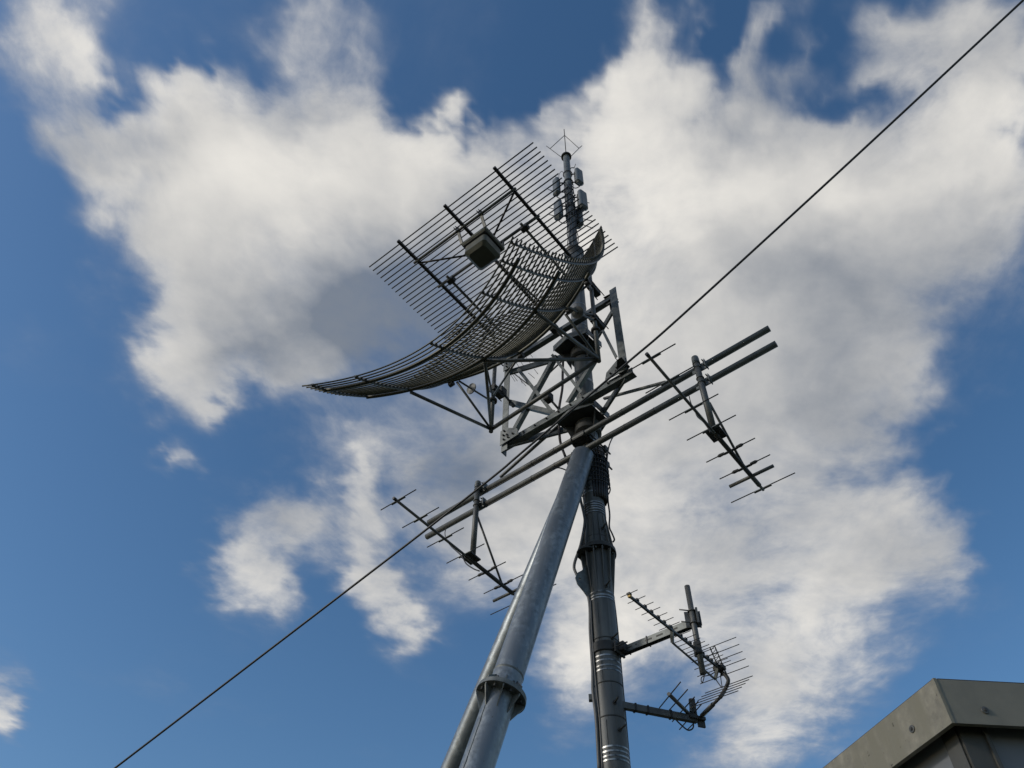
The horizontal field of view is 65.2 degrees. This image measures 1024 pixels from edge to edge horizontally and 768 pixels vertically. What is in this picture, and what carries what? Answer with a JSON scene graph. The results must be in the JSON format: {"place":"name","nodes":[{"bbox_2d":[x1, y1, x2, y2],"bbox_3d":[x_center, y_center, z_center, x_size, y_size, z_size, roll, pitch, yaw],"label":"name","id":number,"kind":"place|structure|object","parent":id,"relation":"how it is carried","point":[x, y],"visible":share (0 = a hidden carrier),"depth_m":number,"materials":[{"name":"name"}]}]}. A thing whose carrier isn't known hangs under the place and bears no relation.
{"place":"outdoors","nodes":[
{"label":"outdoors","id":0,"kind":"place"},
{"bbox_2d":[0,0,1023,767],"bbox_3d":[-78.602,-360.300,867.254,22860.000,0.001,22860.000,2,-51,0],"label":"cloud","id":1,"kind":"structure","parent":0,"point":[260,236],"depth_m":1055.77,"materials":[{"name":"white"}]},
{"bbox_2d":[0,0,1023,767],"label":"sky","id":2,"kind":"structure","parent":0,"point":[115,623],"materials":[{"name":"blue"}]},
{"bbox_2d":[114,0,1023,767],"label":"overhead cable","id":3,"kind":"object","parent":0,"point":[588,394],"visible":1,"depth_m":7.04,"materials":[{"name":"black rubber"}]},
{"label":"ground","id":4,"kind":"structure","parent":0,"visible":0},
{"bbox_2d":[440,498,555,767],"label":"mast strut","id":5,"kind":"object","parent":4,"relation":"on","point":[456,749],"depth_m":11.03,"materials":[{"name":"metal"}]},
{"bbox_2d":[459,446,593,767],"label":"mast strut","id":6,"kind":"object","parent":4,"relation":"on","point":[501,696],"visible":1,"depth_m":9.00,"materials":[{"name":"metal"}]},
{"bbox_2d":[548,152,630,767],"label":"antenna mast","id":7,"kind":"object","parent":4,"relation":"on","point":[596,551],"visible":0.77,"depth_m":10.37,"materials":[{"name":"grey metal"}]},
{"bbox_2d":[499,424,557,477],"bbox_3d":[0.425,0.980,13.119,1.490,0.778,0.045,-27,-56,21],"label":"arm brace","id":8,"kind":"object","parent":7,"relation":"attached to","point":[521,458],"visible":0.57,"depth_m":13.10,"materials":[{"name":"metal"}]},
{"bbox_2d":[502,354,561,386],"bbox_3d":[0.504,-0.507,16.098,0.204,1.822,2.198,34,-58,-23],"label":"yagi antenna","id":9,"kind":"object","parent":7,"relation":"attached to","point":[530,374],"visible":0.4,"depth_m":16.10,"materials":[{"name":"metal"}]},
{"bbox_2d":[552,177,573,198],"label":"panel antenna","id":10,"kind":"object","parent":7,"relation":"attached to","point":[556,185],"visible":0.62,"depth_m":19.52,"materials":[{"name":"grey plastic"}]},
{"bbox_2d":[546,130,581,156],"bbox_3d":[1.439,-6.557,21.767,0.734,1.897,0.733,33,-57,-23],"label":"lightning rod","id":11,"kind":"object","parent":7,"relation":"on","point":[564,136],"visible":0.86,"depth_m":21.39,"materials":[{"name":"grey metal"}]},
{"bbox_2d":[554,199,574,223],"bbox_3d":[1.228,-3.959,18.542,0.512,1.051,0.258,2,-51,0],"label":"panel antenna","id":12,"kind":"object","parent":7,"relation":"attached to","point":[558,210],"visible":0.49,"depth_m":18.44,"materials":[{"name":"grey plastic"}]},
{"bbox_2d":[499,287,636,455],"bbox_3d":[0.981,-0.052,13.656,2.613,3.031,1.009,-30,-57,23],"label":"support lattice","id":13,"kind":"object","parent":7,"relation":"attached to","point":[585,414],"visible":0.73,"depth_m":13.23,"materials":[{"name":"metal"}]},
{"bbox_2d":[302,226,608,432],"bbox_3d":[-0.357,-1.145,12.576,3.941,4.087,3.276,-31,-58,24],"label":"grid dish antenna","id":14,"kind":"object","parent":13,"relation":"attached to","point":[518,341],"visible":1,"depth_m":11.47,"materials":[{"name":"metal"}]},
{"bbox_2d":[369,142,617,350],"bbox_3d":[-0.348,-2.088,14.112,3.760,0.550,2.640,-31,-58,24],"label":"grid screen","id":15,"kind":"object","parent":14,"relation":"attached to","point":[523,228],"visible":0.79,"depth_m":14.06,"materials":[{"name":"metal"}]},
{"bbox_2d":[453,209,504,269],"bbox_3d":[-0.563,-2.422,13.684,0.590,0.680,0.755,-31,-58,24],"label":"feed box","id":16,"kind":"object","parent":15,"relation":"hanging from","point":[484,247],"visible":1,"depth_m":13.52,"materials":[{"name":"metal"}]},
{"bbox_2d":[558,357,568,464],"bbox_3d":[0.864,0.427,13.427,0.212,3.083,0.044,-5,-51,5],"label":"feeder cable","id":17,"kind":"object","parent":13,"relation":"hanging from","point":[559,406],"visible":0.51,"depth_m":13.53,"materials":[{"name":"black rubber"}]},
{"bbox_2d":[563,167,583,188],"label":"panel antenna","id":18,"kind":"object","parent":7,"relation":"attached to","point":[578,177],"visible":0.84,"depth_m":19.86,"materials":[{"name":"grey plastic"}]},
{"bbox_2d":[565,204,583,228],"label":"panel antenna","id":19,"kind":"object","parent":7,"relation":"attached to","point":[580,220],"visible":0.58,"depth_m":18.42,"materials":[{"name":"grey plastic"}]},
{"bbox_2d":[564,189,587,213],"bbox_3d":[1.511,-4.245,18.853,0.534,1.051,0.243,-11,-52,10],"label":"panel antenna","id":20,"kind":"object","parent":7,"relation":"attached to","point":[582,196],"visible":0.6,"depth_m":18.76,"materials":[{"name":"grey plastic"}]},
{"bbox_2d":[573,497,600,767],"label":"feeder cable","id":21,"kind":"object","parent":7,"relation":"attached to","point":[592,664],"visible":0.91,"depth_m":9.49,"materials":[{"name":"black rubber"}]},
{"bbox_2d":[590,600,602,767],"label":"feeder cable","id":22,"kind":"object","parent":7,"relation":"attached to","point":[596,686],"visible":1,"depth_m":9.22,"materials":[{"name":"black rubber"}]},
{"bbox_2d":[427,325,770,524],"bbox_3d":[1.243,0.957,12.466,6.393,0.223,0.663,-31,-58,24],"label":"cross arm","id":23,"kind":"object","parent":7,"relation":"attached to","point":[581,438],"visible":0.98,"depth_m":12.20},
{"bbox_2d":[603,381,664,399],"bbox_3d":[1.886,0.104,12.405,0.045,0.699,1.226,35,-58,-24],"label":"arm brace","id":24,"kind":"object","parent":23,"relation":"attached to","point":[637,389],"visible":0.71,"depth_m":12.32,"materials":[{"name":"metal"}]},
{"bbox_2d":[691,355,715,426],"bbox_3d":[2.656,0.105,10.996,0.240,1.594,0.140,-24,-55,19],"label":"mounting pipe","id":25,"kind":"object","parent":23,"relation":"attached to","point":[702,384],"visible":1,"depth_m":11.10,"materials":[{"name":"metal"}]},
{"bbox_2d":[627,343,794,502],"bbox_3d":[2.540,0.384,10.517,0.973,0.605,2.979,-31,-58,24],"label":"yagi antenna","id":26,"kind":"object","parent":25,"relation":"attached to","point":[718,433],"visible":1,"depth_m":10.46,"materials":[{"name":"metal"}]},
{"bbox_2d":[425,341,777,539],"bbox_3d":[1.240,1.170,12.200,6.406,0.169,0.663,-31,-58,24],"label":"cross arm","id":27,"kind":"object","parent":7,"relation":"attached to","point":[642,417],"visible":0.7,"depth_m":11.81},
{"bbox_2d":[470,480,487,554],"bbox_3d":[-0.553,2.107,12.626,0.240,1.582,0.140,-24,-55,19],"label":"mounting pipe","id":28,"kind":"object","parent":27,"relation":"attached to","point":[477,502],"visible":0.81,"depth_m":12.70,"materials":[{"name":"metal"}]},
{"bbox_2d":[381,489,555,614],"bbox_3d":[-0.749,2.278,12.231,1.323,0.862,2.988,-31,-58,24],"label":"yagi antenna","id":29,"kind":"object","parent":28,"relation":"attached to","point":[470,557],"visible":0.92,"depth_m":12.05,"materials":[{"name":"metal"}]},
{"bbox_2d":[450,545,479,571],"bbox_3d":[-0.729,2.522,11.800,0.723,0.932,0.020,-31,-58,24],"label":"feeder cable","id":30,"kind":"object","parent":29,"relation":"hanging from","point":[464,560],"visible":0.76,"depth_m":11.65,"materials":[{"name":"black rubber"}]},
{"bbox_2d":[605,437,613,476],"bbox_3d":[1.503,1.071,12.159,0.263,0.917,0.020,-5,-51,5],"label":"feeder cable","id":31,"kind":"object","parent":7,"relation":"attached to","point":[607,455],"visible":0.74,"depth_m":12.13,"materials":[{"name":"black rubber"}]},
{"bbox_2d":[607,493,614,542],"bbox_3d":[1.395,1.801,11.438,0.075,1.182,0.024,-5,-51,5],"label":"feeder cable","id":32,"kind":"object","parent":7,"relation":"attached to","point":[609,518],"visible":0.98,"depth_m":11.30,"materials":[{"name":"black rubber"}]},
{"bbox_2d":[614,598,630,767],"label":"feeder cable","id":33,"kind":"object","parent":7,"relation":"attached to","point":[622,681],"visible":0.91,"depth_m":9.37,"materials":[{"name":"black rubber"}]},
{"bbox_2d":[593,622,691,658],"bbox_3d":[1.549,3.013,9.462,1.438,0.170,0.375,-31,-58,24],"label":"perforated bracket arm","id":34,"kind":"object","parent":7,"relation":"attached to","point":[622,649],"visible":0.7,"depth_m":9.53},
{"bbox_2d":[679,585,705,675],"bbox_3d":[2.052,2.778,9.082,0.248,1.144,0.146,2,-51,0],"label":"upright pipe","id":35,"kind":"object","parent":34,"relation":"attached to","point":[692,616],"visible":0.98,"depth_m":9.11,"materials":[{"name":"metal"}]},
{"bbox_2d":[622,589,752,707],"bbox_3d":[1.724,2.864,8.723,1.878,0.626,0.725,35,-58,-24],"label":"television antenna","id":36,"kind":"object","parent":35,"relation":"attached to","point":[719,667],"visible":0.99,"depth_m":8.87,"materials":[{"name":"metal"}]},
{"bbox_2d":[623,701,705,727],"bbox_3d":[1.728,3.788,9.203,1.090,0.140,0.100,16,-52,-12],"label":"bracket arm","id":37,"kind":"object","parent":7,"relation":"attached to","point":[659,712],"visible":0.98,"depth_m":9.19},
{"bbox_2d":[659,681,701,729],"bbox_3d":[1.965,3.713,9.310,0.460,0.260,1.028,-25,-56,20],"label":"short yagi antenna","id":38,"kind":"object","parent":37,"relation":"on","point":[693,710],"visible":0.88,"depth_m":9.22,"materials":[{"name":"metal"}]},
{"bbox_2d":[676,720,693,730],"bbox_3d":[2.002,3.947,9.272,0.217,0.157,0.018,-5,-51,5],"label":"feeder cable","id":39,"kind":"object","parent":37,"relation":"hanging from","point":[692,728],"visible":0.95,"depth_m":9.23,"materials":[{"name":"black rubber"}]},
{"bbox_2d":[700,696,720,717],"bbox_3d":[2.240,3.662,9.055,0.051,0.160,0.685,7,-51,-5],"label":"slanting link bar","id":40,"kind":"object","parent":37,"relation":"attached to","point":[707,709],"visible":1,"depth_m":9.03,"materials":[{"name":"metal"}]},
{"bbox_2d":[823,678,1023,767],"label":"metal shed","id":41,"kind":"structure","parent":4,"relation":"on","point":[943,723],"depth_m":4.15,"materials":[{"name":"metal"}]}
]}

